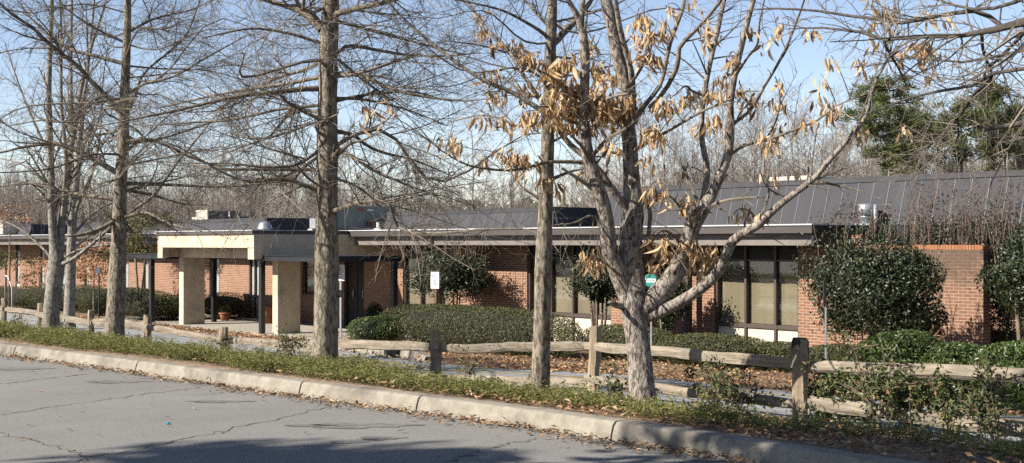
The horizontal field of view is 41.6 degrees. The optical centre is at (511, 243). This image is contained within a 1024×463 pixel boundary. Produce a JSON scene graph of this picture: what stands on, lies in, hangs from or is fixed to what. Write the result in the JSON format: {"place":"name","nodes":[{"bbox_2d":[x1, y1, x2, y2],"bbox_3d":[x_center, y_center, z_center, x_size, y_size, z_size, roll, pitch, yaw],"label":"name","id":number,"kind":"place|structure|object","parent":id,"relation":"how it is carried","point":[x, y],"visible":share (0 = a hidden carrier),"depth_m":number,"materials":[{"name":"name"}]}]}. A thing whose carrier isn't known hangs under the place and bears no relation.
{"place":"outdoors","nodes":[
{"label":"outdoors","id":0,"kind":"place"},
{"bbox_2d":[0,293,1023,462],"bbox_3d":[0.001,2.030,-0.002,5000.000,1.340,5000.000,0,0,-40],"label":"ground","id":1,"kind":"structure","parent":0,"point":[897,455],"depth_m":13.40,"materials":[{"name":"green plant"}]},
{"bbox_2d":[0,199,34,306],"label":"young oak","id":2,"kind":"object","parent":1,"relation":"on","point":[16,218],"visible":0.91,"depth_m":52.43,"materials":[{"name":"brown plant"}]},
{"bbox_2d":[0,248,40,294],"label":"evergreen tree","id":3,"kind":"object","parent":1,"relation":"on","point":[3,261],"visible":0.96,"depth_m":58.22,"materials":[{"name":"green plant"}]},
{"bbox_2d":[0,286,40,308],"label":"clipped hedge","id":4,"kind":"object","parent":1,"relation":"on","point":[19,297],"visible":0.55,"depth_m":55.53,"materials":[{"name":"green plant"}]},
{"bbox_2d":[7,256,47,287],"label":"young oak","id":5,"kind":"object","parent":1,"relation":"on","point":[33,272],"visible":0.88,"depth_m":59.55,"materials":[{"name":"orange plant"}]},
{"bbox_2d":[25,284,63,309],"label":"clipped hedge","id":6,"kind":"object","parent":1,"relation":"on","point":[38,295],"visible":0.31,"depth_m":54.28,"materials":[{"name":"green plant"}]},
{"bbox_2d":[0,0,150,330],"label":"maple tree","id":7,"kind":"object","parent":1,"relation":"on","point":[57,262],"visible":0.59,"depth_m":23.84,"materials":[{"name":"grey plant"}]},
{"bbox_2d":[61,284,106,314],"bbox_3d":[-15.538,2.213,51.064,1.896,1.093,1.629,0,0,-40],"label":"clipped hedge","id":8,"kind":"object","parent":1,"relation":"on","point":[87,303],"visible":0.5,"depth_m":50.52,"materials":[{"name":"green plant"}]},
{"bbox_2d":[20,0,154,328],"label":"maple tree","id":9,"kind":"object","parent":1,"relation":"on","point":[70,288],"visible":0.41,"depth_m":32.92,"materials":[{"name":"grey plant"}]},
{"bbox_2d":[64,241,110,316],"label":"young oak","id":10,"kind":"object","parent":1,"relation":"on","point":[80,268],"visible":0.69,"depth_m":47.51,"materials":[{"name":"orange plant"}]},
{"bbox_2d":[99,207,175,290],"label":"evergreen tree","id":11,"kind":"object","parent":1,"relation":"on","point":[138,248],"visible":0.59,"depth_m":51.69,"materials":[{"name":"green plant"}]},
{"bbox_2d":[125,287,178,320],"bbox_3d":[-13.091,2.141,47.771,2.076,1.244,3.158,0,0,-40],"label":"clipped hedge","id":12,"kind":"object","parent":1,"relation":"on","point":[137,304],"visible":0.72,"depth_m":46.99,"materials":[{"name":"green plant"}]},
{"bbox_2d":[0,0,361,338],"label":"oak tree","id":13,"kind":"object","parent":1,"relation":"on","point":[115,303],"visible":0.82,"depth_m":21.58,"materials":[{"name":"grey plant"}]},
{"bbox_2d":[205,292,254,318],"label":"clipped hedge","id":14,"kind":"object","parent":1,"relation":"on","point":[237,304],"visible":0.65,"depth_m":48.27,"materials":[{"name":"green plant"}]},
{"bbox_2d":[103,315,417,340],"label":"entrance walk","id":15,"kind":"structure","parent":1,"relation":"on","point":[247,324],"depth_m":44.40,"materials":[{"name":"concrete"}]},
{"bbox_2d":[126,253,401,338],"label":"covered walkway","id":16,"kind":"structure","parent":15,"relation":"on","point":[152,257],"depth_m":40.34,"materials":[{"name":"black metal"}]},
{"bbox_2d":[155,230,379,333],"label":"entrance canopy","id":17,"kind":"object","parent":15,"relation":"on","point":[190,254],"visible":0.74,"depth_m":41.66,"materials":[{"name":"beige paint"}]},
{"bbox_2d":[233,140,304,217],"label":"bare tree","id":18,"kind":"object","parent":1,"relation":"on","point":[262,205],"visible":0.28,"depth_m":102.36,"materials":[{"name":"plant"}]},
{"bbox_2d":[242,157,306,217],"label":"bare tree","id":19,"kind":"object","parent":1,"relation":"on","point":[281,211],"visible":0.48,"depth_m":84.22,"materials":[{"name":"plant"}]},
{"bbox_2d":[253,139,315,217],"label":"bare tree","id":20,"kind":"object","parent":1,"relation":"on","point":[302,197],"visible":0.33,"depth_m":89.84,"materials":[{"name":"plant"}]},
{"bbox_2d":[272,323,309,356],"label":"shrub","id":21,"kind":"object","parent":1,"relation":"on","point":[291,346],"visible":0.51,"depth_m":20.08,"materials":[{"name":"green plant"}]},
{"bbox_2d":[48,0,604,361],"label":"oak tree","id":22,"kind":"object","parent":1,"relation":"on","point":[328,152],"visible":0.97,"depth_m":17.26,"materials":[{"name":"grey plant"}]},
{"bbox_2d":[306,336,429,360],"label":"driveway kerb","id":23,"kind":"structure","parent":1,"relation":"on","point":[409,354],"depth_m":25.96,"materials":[{"name":"concrete"}]},
{"bbox_2d":[0,355,740,462],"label":"car park","id":24,"kind":"structure","parent":1,"relation":"on","point":[117,421],"depth_m":10.91,"materials":[{"name":"asphalt"}]},
{"bbox_2d":[307,422,424,428],"bbox_3d":[-1.223,1.516,11.244,1.022,0.001,0.383,0,0,0],"label":"asphalt stain","id":25,"kind":"object","parent":24,"relation":"on","point":[346,425],"visible":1,"depth_m":11.24,"materials":[{"name":"asphalt"}]},
{"bbox_2d":[0,352,762,462],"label":"fallen leaves","id":26,"kind":"object","parent":24,"relation":"on","point":[525,426],"visible":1,"depth_m":11.83,"materials":[{"name":"brown plant"}]},
{"bbox_2d":[0,342,923,462],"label":"kerb","id":27,"kind":"structure","parent":24,"relation":"on","point":[613,429],"depth_m":11.39,"materials":[{"name":"concrete"}]},
{"bbox_2d":[339,153,404,210],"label":"bare tree","id":28,"kind":"object","parent":1,"relation":"on","point":[360,198],"visible":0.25,"depth_m":82.17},
{"bbox_2d":[346,315,403,340],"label":"clipped hedge","id":29,"kind":"object","parent":1,"relation":"on","point":[373,328],"visible":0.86,"depth_m":35.70,"materials":[{"name":"green plant"}]},
{"bbox_2d":[386,132,454,210],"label":"bare tree","id":30,"kind":"object","parent":1,"relation":"on","point":[418,157],"visible":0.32,"depth_m":85.76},
{"bbox_2d":[400,220,497,310],"bbox_3d":[-1.480,1.023,38.184,3.093,3.464,3.236,0,0,-40],"label":"holly bush","id":31,"kind":"object","parent":1,"relation":"on","point":[455,276],"visible":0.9,"depth_m":37.52,"materials":[{"name":"green plant"}]},
{"bbox_2d":[422,96,502,209],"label":"bare tree","id":32,"kind":"object","parent":1,"relation":"on","point":[487,188],"visible":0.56,"depth_m":87.30,"materials":[{"name":"plant"}]},
{"bbox_2d":[456,339,483,380],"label":"shrub","id":33,"kind":"object","parent":1,"relation":"on","point":[467,368],"visible":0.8,"depth_m":16.93,"materials":[{"name":"green plant"}]},
{"bbox_2d":[377,303,586,358],"bbox_3d":[-1.002,2.146,33.899,1.536,1.255,8.425,0,0,-40],"label":"clipped hedge","id":34,"kind":"object","parent":1,"relation":"on","point":[460,326],"visible":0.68,"depth_m":33.08,"materials":[{"name":"green plant"}]},
{"bbox_2d":[0,140,1009,238],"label":"distant woods","id":35,"kind":"object","parent":1,"relation":"on","point":[25,194],"visible":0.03,"depth_m":112.90,"materials":[{"name":"plant"}]},
{"bbox_2d":[480,99,537,208],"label":"bare tree","id":36,"kind":"object","parent":1,"relation":"on","point":[510,186],"visible":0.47,"depth_m":92.31,"materials":[{"name":"plant"}]},
{"bbox_2d":[0,170,1023,349],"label":"school building","id":37,"kind":"structure","parent":1,"relation":"on","point":[752,291],"depth_m":34.84,"materials":[{"name":"orange brick"}]},
{"bbox_2d":[192,210,248,219],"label":"rooftop unit","id":38,"kind":"object","parent":37,"relation":"on","point":[212,214],"visible":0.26,"depth_m":56.37,"materials":[{"name":"white metal"}]},
{"bbox_2d":[249,260,258,317],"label":"window","id":39,"kind":"structure","parent":37,"relation":"in","point":[253,264],"depth_m":49.13,"materials":[{"name":"black glass"}]},
{"bbox_2d":[303,262,314,294],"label":"window","id":40,"kind":"structure","parent":37,"relation":"in","point":[308,267],"depth_m":46.57,"materials":[{"name":"black glass"}]},
{"bbox_2d":[346,262,363,324],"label":"door","id":41,"kind":"structure","parent":37,"relation":"in","point":[354,270],"depth_m":44.32,"materials":[{"name":"black metal"}]},
{"bbox_2d":[338,205,395,229],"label":"rooftop unit","id":42,"kind":"object","parent":37,"relation":"on","point":[351,221],"visible":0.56,"depth_m":47.52,"materials":[{"name":"black metal"}]},
{"bbox_2d":[404,245,448,313],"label":"window","id":43,"kind":"structure","parent":37,"relation":"in","point":[407,296],"depth_m":41.81,"materials":[{"name":"beige glass"}]},
{"bbox_2d":[528,245,610,341],"bbox_3d":[1.667,1.325,36.407,0.350,2.850,3.437,0,0,-40],"label":"window","id":44,"kind":"structure","parent":37,"relation":"in","point":[578,308],"depth_m":36.54,"materials":[{"name":"glass"}]},
{"bbox_2d":[715,245,798,345],"bbox_3d":[5.830,1.325,31.499,0.350,2.850,2.610,0,0,-40],"label":"window","id":45,"kind":"structure","parent":37,"relation":"in","point":[760,293],"depth_m":31.44,"materials":[{"name":"glass"}]},
{"bbox_2d":[855,204,877,224],"bbox_3d":[8.122,-0.670,30.738,0.360,0.510,0.530,0,0,-40],"label":"flue","id":46,"kind":"object","parent":37,"relation":"on","point":[867,210],"visible":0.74,"depth_m":30.61,"materials":[{"name":"metal"}]},
{"bbox_2d":[0,315,1023,462],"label":"juniper ground cover","id":47,"kind":"object","parent":1,"relation":"on","point":[307,364],"visible":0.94,"depth_m":12.55,"materials":[{"name":"plant"}]},
{"bbox_2d":[0,298,1023,437],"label":"split rail fence","id":48,"kind":"object","parent":1,"relation":"on","point":[595,346],"visible":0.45,"depth_m":14.58,"materials":[{"name":"brown wood"}]},
{"bbox_2d":[275,0,759,390],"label":"oak tree","id":49,"kind":"object","parent":1,"relation":"on","point":[540,368],"visible":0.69,"depth_m":13.73,"materials":[{"name":"brown plant"}]},
{"bbox_2d":[553,218,619,330],"bbox_3d":[2.090,1.055,32.433,1.818,3.397,1.581,0,0,-40],"label":"holly bush","id":50,"kind":"object","parent":1,"relation":"on","point":[596,291],"visible":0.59,"depth_m":32.25,"materials":[{"name":"green plant"}]},
{"bbox_2d":[153,323,1023,416],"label":"bed leaves","id":51,"kind":"object","parent":1,"relation":"on","point":[559,367],"visible":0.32,"depth_m":26.68,"materials":[{"name":"brown plant"}]},
{"bbox_2d":[571,125,618,207],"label":"bare tree","id":52,"kind":"object","parent":1,"relation":"on","point":[583,199],"visible":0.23,"depth_m":69.16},
{"bbox_2d":[589,357,628,403],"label":"shrub","id":53,"kind":"object","parent":1,"relation":"on","point":[611,385],"visible":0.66,"depth_m":14.88,"materials":[{"name":"green plant"}]},
{"bbox_2d":[202,356,1023,462],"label":"fallen leaves","id":54,"kind":"object","parent":1,"relation":"on","point":[793,433],"visible":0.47,"depth_m":9.97,"materials":[{"name":"brown plant"}]},
{"bbox_2d":[581,324,677,359],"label":"clipped hedge","id":55,"kind":"object","parent":1,"relation":"on","point":[614,334],"visible":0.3,"depth_m":31.36,"materials":[{"name":"green plant"}]},
{"bbox_2d":[596,77,692,196],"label":"bare tree","id":56,"kind":"object","parent":1,"relation":"on","point":[642,125],"visible":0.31,"depth_m":63.93,"materials":[{"name":"plant"}]},
{"bbox_2d":[356,0,952,405],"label":"brown leaved tree","id":57,"kind":"object","parent":1,"relation":"on","point":[640,306],"visible":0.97,"depth_m":12.85,"materials":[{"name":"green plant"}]},
{"bbox_2d":[639,127,691,185],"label":"bare tree","id":58,"kind":"object","parent":1,"relation":"on","point":[663,181],"visible":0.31,"depth_m":65.78,"materials":[{"name":"plant"}]},
{"bbox_2d":[646,268,691,357],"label":"holly bush","id":59,"kind":"object","parent":1,"relation":"on","point":[675,294],"visible":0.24,"depth_m":31.68,"materials":[{"name":"green plant"}]},
{"bbox_2d":[665,102,714,184],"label":"bare tree","id":60,"kind":"object","parent":1,"relation":"on","point":[695,177],"visible":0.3,"depth_m":65.81,"materials":[{"name":"plant"}]},
{"bbox_2d":[660,126,747,185],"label":"bare tree","id":61,"kind":"object","parent":1,"relation":"on","point":[696,161],"visible":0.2,"depth_m":74.85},
{"bbox_2d":[653,332,768,367],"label":"clipped hedge","id":62,"kind":"object","parent":1,"relation":"on","point":[715,342],"visible":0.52,"depth_m":29.32,"materials":[{"name":"green plant"}]},
{"bbox_2d":[673,79,756,184],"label":"bare tree","id":63,"kind":"object","parent":1,"relation":"on","point":[709,133],"visible":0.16,"depth_m":78.14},
{"bbox_2d":[689,74,759,183],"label":"bare tree","id":64,"kind":"object","parent":1,"relation":"on","point":[722,116],"visible":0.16,"depth_m":75.49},
{"bbox_2d":[699,126,762,182],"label":"bare tree","id":65,"kind":"object","parent":1,"relation":"on","point":[744,175],"visible":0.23,"depth_m":76.43,"materials":[{"name":"plant"}]},
{"bbox_2d":[699,65,802,182],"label":"bare tree","id":66,"kind":"object","parent":1,"relation":"on","point":[770,120],"visible":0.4,"depth_m":66.56,"materials":[{"name":"plant"}]},
{"bbox_2d":[710,75,802,182],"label":"bare tree","id":67,"kind":"object","parent":1,"relation":"on","point":[756,146],"visible":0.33,"depth_m":77.67,"materials":[{"name":"plant"}]},
{"bbox_2d":[714,99,814,181],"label":"bare tree","id":68,"kind":"object","parent":1,"relation":"on","point":[746,180],"visible":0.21,"depth_m":84.95,"materials":[{"name":"plant"}]},
{"bbox_2d":[754,340,810,372],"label":"clipped hedge","id":69,"kind":"object","parent":1,"relation":"on","point":[781,348],"visible":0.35,"depth_m":28.43,"materials":[{"name":"green plant"}]},
{"bbox_2d":[744,71,838,177],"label":"bare tree","id":70,"kind":"object","parent":1,"relation":"on","point":[792,146],"visible":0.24,"depth_m":86.02,"materials":[{"name":"plant"}]},
{"bbox_2d":[780,92,824,176],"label":"bare tree","id":71,"kind":"object","parent":1,"relation":"on","point":[799,129],"visible":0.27,"depth_m":73.87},
{"bbox_2d":[772,110,859,175],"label":"bare tree","id":72,"kind":"object","parent":1,"relation":"on","point":[802,159],"visible":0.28,"depth_m":67.76,"materials":[{"name":"plant"}]},
{"bbox_2d":[804,78,857,177],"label":"bare tree","id":73,"kind":"object","parent":1,"relation":"on","point":[835,146],"visible":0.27,"depth_m":67.56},
{"bbox_2d":[808,343,855,373],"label":"clipped hedge","id":74,"kind":"object","parent":1,"relation":"on","point":[820,353],"visible":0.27,"depth_m":27.39,"materials":[{"name":"green plant"}]},
{"bbox_2d":[809,74,869,177],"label":"bare tree","id":75,"kind":"object","parent":1,"relation":"on","point":[834,160],"visible":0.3,"depth_m":62.44,"materials":[{"name":"plant"}]},
{"bbox_2d":[817,198,863,224],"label":"russet shrub","id":76,"kind":"object","parent":1,"relation":"on","point":[840,216],"visible":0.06,"depth_m":30.30,"materials":[{"name":"brown plant"}]},
{"bbox_2d":[821,71,892,177],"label":"bare tree","id":77,"kind":"object","parent":1,"relation":"on","point":[865,159],"visible":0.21,"depth_m":63.44,"materials":[{"name":"plant"}]},
{"bbox_2d":[710,0,1023,236],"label":"oak tree","id":78,"kind":"object","parent":1,"relation":"on","point":[985,79],"visible":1,"depth_m":9.65,"materials":[{"name":"brown plant"}]},
{"bbox_2d":[791,204,956,342],"bbox_3d":[7.020,1.006,25.640,2.736,3.500,3.112,0,0,-24],"label":"holly bush","id":79,"kind":"object","parent":1,"relation":"on","point":[879,288],"visible":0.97,"depth_m":25.18,"materials":[{"name":"green plant"}]},
{"bbox_2d":[838,71,929,175],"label":"pine tree","id":80,"kind":"object","parent":1,"relation":"on","point":[880,98],"visible":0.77,"depth_m":59.53,"materials":[{"name":"green plant"}]},
{"bbox_2d":[825,327,944,428],"bbox_3d":[3.457,1.292,12.494,1.018,1.017,0.526,0,0,41],"label":"shrub","id":81,"kind":"object","parent":1,"relation":"on","point":[886,387],"visible":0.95,"depth_m":12.50,"materials":[{"name":"green plant"}]},
{"bbox_2d":[854,201,916,244],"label":"russet shrub","id":82,"kind":"object","parent":1,"relation":"on","point":[881,223],"visible":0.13,"depth_m":29.50,"materials":[{"name":"brown plant"}]},
{"bbox_2d":[845,328,942,400],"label":"green shrub","id":83,"kind":"object","parent":1,"relation":"on","point":[912,345],"visible":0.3,"depth_m":18.78,"materials":[{"name":"green plant"}]},
{"bbox_2d":[872,65,942,175],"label":"bare tree","id":84,"kind":"object","parent":1,"relation":"on","point":[914,136],"visible":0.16,"depth_m":64.01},
{"bbox_2d":[890,104,944,174],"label":"pine tree","id":85,"kind":"object","parent":1,"relation":"on","point":[927,134],"visible":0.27,"depth_m":65.61,"materials":[{"name":"green plant"}]},
{"bbox_2d":[895,179,949,244],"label":"russet shrub","id":86,"kind":"object","parent":1,"relation":"on","point":[918,236],"visible":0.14,"depth_m":28.78,"materials":[{"name":"brown plant"}]},
{"bbox_2d":[863,245,990,345],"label":"brick screen wall","id":87,"kind":"structure","parent":1,"relation":"on","point":[968,311],"depth_m":27.22,"materials":[{"name":"brick"}]},
{"bbox_2d":[890,65,963,175],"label":"bare tree","id":88,"kind":"object","parent":1,"relation":"on","point":[927,130],"visible":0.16,"depth_m":65.62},
{"bbox_2d":[922,112,959,172],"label":"pine tree","id":89,"kind":"object","parent":1,"relation":"on","point":[936,142],"visible":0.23,"depth_m":74.84,"materials":[{"name":"green plant"}]},
{"bbox_2d":[914,340,993,405],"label":"green shrub","id":90,"kind":"object","parent":1,"relation":"on","point":[956,352],"visible":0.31,"depth_m":17.82,"materials":[{"name":"green plant"}]},
{"bbox_2d":[926,84,981,172],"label":"bare tree","id":91,"kind":"object","parent":1,"relation":"on","point":[957,168],"visible":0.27,"depth_m":62.15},
{"bbox_2d":[916,175,992,244],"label":"russet shrub","id":92,"kind":"object","parent":1,"relation":"on","point":[962,225],"visible":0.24,"depth_m":28.12,"materials":[{"name":"brown plant"}]},
{"bbox_2d":[928,94,994,171],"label":"pine tree","id":93,"kind":"object","parent":1,"relation":"on","point":[977,116],"visible":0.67,"depth_m":61.59,"materials":[{"name":"green plant"}]},
{"bbox_2d":[957,74,1023,171],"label":"pine tree","id":94,"kind":"object","parent":1,"relation":"on","point":[996,102],"visible":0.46,"depth_m":63.65,"materials":[{"name":"green plant"}]},
{"bbox_2d":[963,64,1023,171],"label":"bare tree","id":95,"kind":"object","parent":1,"relation":"on","point":[1003,110],"visible":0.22,"depth_m":63.76,"materials":[{"name":"plant"}]},
{"bbox_2d":[966,175,1021,349],"bbox_3d":[9.804,0.479,27.566,0.969,3.755,1.122,0,0,-40],"label":"russet shrub","id":96,"kind":"object","parent":1,"relation":"on","point":[978,235],"visible":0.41,"depth_m":27.47,"materials":[{"name":"brown plant"}]},
{"bbox_2d":[966,339,1023,414],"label":"green shrub","id":97,"kind":"object","parent":1,"relation":"on","point":[1008,349],"visible":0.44,"depth_m":16.98,"materials":[{"name":"green plant"}]},
{"bbox_2d":[968,215,1023,339],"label":"holly bush","id":98,"kind":"object","parent":1,"relation":"on","point":[1009,271],"visible":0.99,"depth_m":25.05,"materials":[{"name":"green plant"}]},
{"bbox_2d":[983,187,1023,328],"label":"holly bush","id":99,"kind":"object","parent":1,"relation":"on","point":[992,302],"visible":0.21,"depth_m":27.04,"materials":[{"name":"green plant"}]},
{"bbox_2d":[985,98,1023,169],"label":"pine tree","id":100,"kind":"object","parent":1,"relation":"on","point":[1016,140],"visible":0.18,"depth_m":69.85,"materials":[{"name":"green plant"}]},
{"bbox_2d":[989,183,1023,340],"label":"russet shrub","id":101,"kind":"object","parent":1,"relation":"on","point":[1011,229],"visible":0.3,"depth_m":27.14,"materials":[{"name":"brown plant"}]},
{"bbox_2d":[0,311,1023,443],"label":"driveway","id":102,"kind":"structure","parent":0,"point":[675,382],"depth_m":22.35,"materials":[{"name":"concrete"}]},
{"bbox_2d":[675,354,744,409],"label":"shrub","id":103,"kind":"object","parent":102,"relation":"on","point":[706,389],"visible":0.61,"depth_m":14.11,"materials":[{"name":"green plant"}]},
{"bbox_2d":[709,358,774,416],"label":"shrub","id":104,"kind":"object","parent":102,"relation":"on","point":[725,384],"visible":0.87,"depth_m":13.79,"materials":[{"name":"green plant"}]},
{"bbox_2d":[761,352,863,423],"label":"shrub","id":105,"kind":"object","parent":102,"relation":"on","point":[815,391],"visible":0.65,"depth_m":13.28,"materials":[{"name":"green plant"}]},
{"bbox_2d":[816,346,898,430],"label":"shrub","id":106,"kind":"object","parent":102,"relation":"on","point":[849,396],"visible":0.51,"depth_m":13.04,"materials":[{"name":"green plant"}]},
{"bbox_2d":[861,350,950,434],"bbox_3d":[3.703,1.423,12.532,0.513,0.821,0.998,0,0,-40],"label":"shrub","id":107,"kind":"object","parent":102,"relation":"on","point":[905,397],"visible":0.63,"depth_m":12.39,"materials":[{"name":"green plant"}]},
{"bbox_2d":[905,362,1018,440],"bbox_3d":[4.018,1.457,12.146,0.617,0.754,0.903,0,0,-19],"label":"shrub","id":108,"kind":"object","parent":102,"relation":"on","point":[945,412],"visible":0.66,"depth_m":12.12,"materials":[{"name":"green plant"}]},
{"bbox_2d":[947,351,1023,443],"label":"shrub","id":109,"kind":"object","parent":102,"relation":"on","point":[987,392],"visible":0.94,"depth_m":11.51,"materials":[{"name":"green plant"}]},
{"bbox_2d":[0,0,1023,238],"label":"sky","id":110,"kind":"structure","parent":0,"point":[806,57],"materials":[{"name":"blue"}]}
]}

